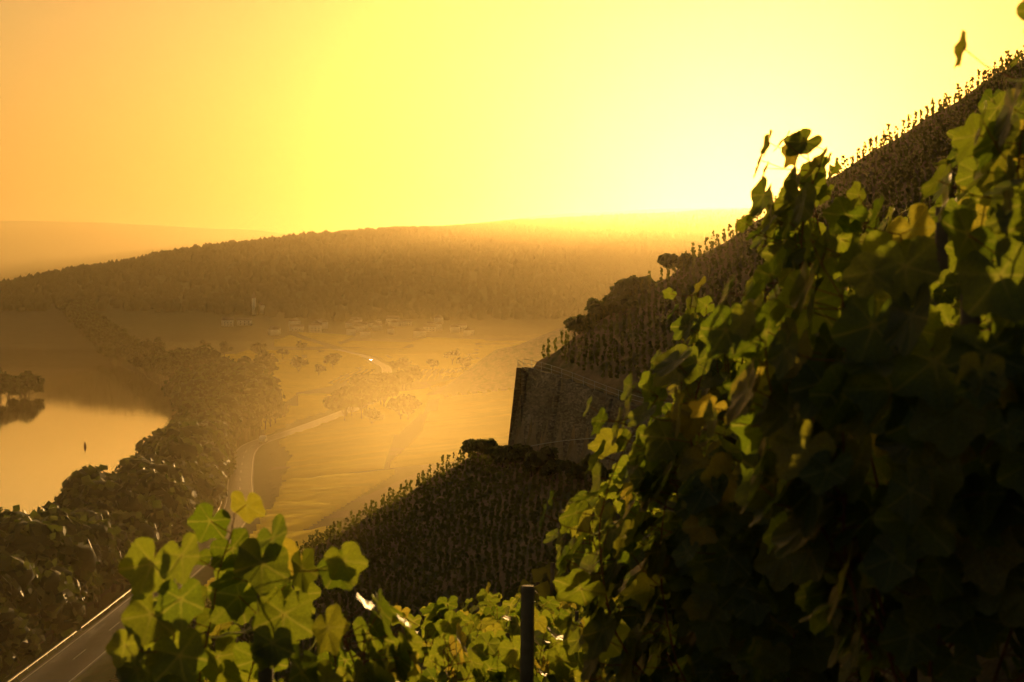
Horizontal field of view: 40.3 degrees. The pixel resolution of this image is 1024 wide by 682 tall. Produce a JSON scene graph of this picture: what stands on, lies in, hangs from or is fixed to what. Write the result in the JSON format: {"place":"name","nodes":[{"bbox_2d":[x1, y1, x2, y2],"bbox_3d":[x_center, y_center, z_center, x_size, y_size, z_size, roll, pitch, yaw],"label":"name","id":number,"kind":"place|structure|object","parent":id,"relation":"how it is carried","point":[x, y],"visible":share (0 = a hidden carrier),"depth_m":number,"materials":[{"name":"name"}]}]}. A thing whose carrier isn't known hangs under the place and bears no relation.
{"place":"outdoors","nodes":[
{"label":"outdoors","id":0,"kind":"place"},
{"bbox_2d":[0,360,178,513],"bbox_3d":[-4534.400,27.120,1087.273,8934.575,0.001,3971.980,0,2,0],"label":"river water","id":1,"kind":"structure","parent":0,"point":[109,414],"depth_m":673.71,"materials":[{"name":"orange liquid"}]},
{"bbox_2d":[18,349,391,681],"bbox_3d":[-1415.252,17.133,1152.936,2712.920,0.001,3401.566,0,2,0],"label":"road","id":2,"kind":"structure","parent":0,"point":[63,666],"depth_m":223.06,"materials":[{"name":"grey asphalt"}]},
{"bbox_2d":[21,354,383,681],"bbox_3d":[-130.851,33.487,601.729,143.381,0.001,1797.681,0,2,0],"label":"road markings","id":3,"kind":"object","parent":2,"relation":"on","point":[132,595],"visible":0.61,"depth_m":223.38,"materials":[{"name":"white paint"}]},
{"bbox_2d":[259,435,266,442],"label":"camper van body","id":4,"kind":"object","parent":2,"relation":"on","point":[262,439],"visible":1,"depth_m":496.39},
{"bbox_2d":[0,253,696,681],"bbox_3d":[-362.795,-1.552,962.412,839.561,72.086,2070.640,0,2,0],"label":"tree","id":5,"kind":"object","parent":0,"point":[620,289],"depth_m":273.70,"materials":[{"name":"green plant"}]},
{"bbox_2d":[0,257,682,675],"bbox_3d":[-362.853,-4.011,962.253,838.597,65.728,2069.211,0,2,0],"label":"tree foliage","id":6,"kind":"object","parent":5,"relation":"on","point":[86,553],"visible":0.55,"depth_m":298.36,"materials":[{"name":"green plant"}]},
{"bbox_2d":[0,61,1023,681],"bbox_3d":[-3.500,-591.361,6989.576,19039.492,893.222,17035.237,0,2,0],"label":"terrain","id":7,"kind":"structure","parent":0,"point":[34,247],"depth_m":691.18,"materials":[{"name":"brown soil"}]},
{"bbox_2d":[7,501,221,681],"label":"guardrail","id":8,"kind":"object","parent":7,"relation":"on","point":[72,633],"visible":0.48,"depth_m":208.76,"materials":[{"name":"silver metal"}]},
{"bbox_2d":[157,332,527,638],"bbox_3d":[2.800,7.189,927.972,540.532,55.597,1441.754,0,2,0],"label":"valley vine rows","id":9,"kind":"object","parent":7,"relation":"on","point":[330,453],"visible":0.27,"depth_m":491.83,"materials":[{"name":"green plant"}]},
{"bbox_2d":[222,298,473,336],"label":"village houses","id":10,"kind":"structure","parent":7,"relation":"on","point":[324,325],"depth_m":1706.61,"materials":[{"name":"white paint"}]},
{"bbox_2d":[221,292,473,331],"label":"house roofs","id":11,"kind":"structure","parent":10,"relation":"attached to","point":[355,321],"depth_m":1723.90,"materials":[{"name":"brown tile"}]},
{"bbox_2d":[224,320,473,335],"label":"windows","id":12,"kind":"structure","parent":10,"relation":"attached to","point":[360,328],"depth_m":1711.19,"materials":[{"name":"black glass"}]},
{"bbox_2d":[0,207,765,321],"bbox_3d":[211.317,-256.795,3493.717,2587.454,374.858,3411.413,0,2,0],"label":"forest canopy","id":13,"kind":"object","parent":7,"relation":"on","point":[580,253],"visible":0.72,"depth_m":2251.08,"materials":[{"name":"green plant"}]},
{"bbox_2d":[520,585,534,681],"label":"vineyard post","id":14,"kind":"object","parent":7,"relation":"on","point":[527,637],"visible":1,"depth_m":7.02,"materials":[{"name":"brown wood"}]},
{"bbox_2d":[105,0,1023,681],"bbox_3d":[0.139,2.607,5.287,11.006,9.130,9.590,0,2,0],"label":"vine leaves","id":15,"kind":"object","parent":7,"relation":"on","point":[907,408],"visible":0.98,"depth_m":3.67,"materials":[{"name":"green plant"}]},
{"bbox_2d":[514,509,619,607],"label":"vine stakes","id":16,"kind":"object","parent":7,"relation":"on","point":[552,574],"depth_m":26.60,"materials":[{"name":"brown wood"}]},
{"bbox_2d":[508,367,664,466],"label":"retaining wall","id":17,"kind":"structure","parent":7,"relation":"on","point":[542,397],"depth_m":179.53,"materials":[{"name":"stone"}]},
{"bbox_2d":[517,359,680,445],"bbox_3d":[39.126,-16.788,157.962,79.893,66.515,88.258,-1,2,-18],"label":"railing","id":18,"kind":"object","parent":17,"relation":"on","point":[583,385],"depth_m":176.48,"materials":[{"name":"silver metal"}]},
{"bbox_2d":[188,45,1023,681],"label":"vineyard rows","id":19,"kind":"object","parent":7,"relation":"on","point":[540,569],"visible":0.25,"depth_m":171.57,"materials":[{"name":"green plant"}]},
{"bbox_2d":[258,207,979,681],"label":"grape clusters","id":20,"kind":"object","parent":7,"relation":"on","point":[266,675],"visible":0.03,"depth_m":5.17,"materials":[{"name":"purple food"}]},
{"bbox_2d":[369,56,1023,675],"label":"vine leaves","id":21,"kind":"object","parent":7,"relation":"on","point":[509,620],"visible":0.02,"depth_m":12.01,"materials":[{"name":"green plant"}]},
{"bbox_2d":[0,0,1023,234],"label":"sky","id":22,"kind":"structure","parent":0,"point":[278,116],"materials":[{"name":"yellow"}]}
]}

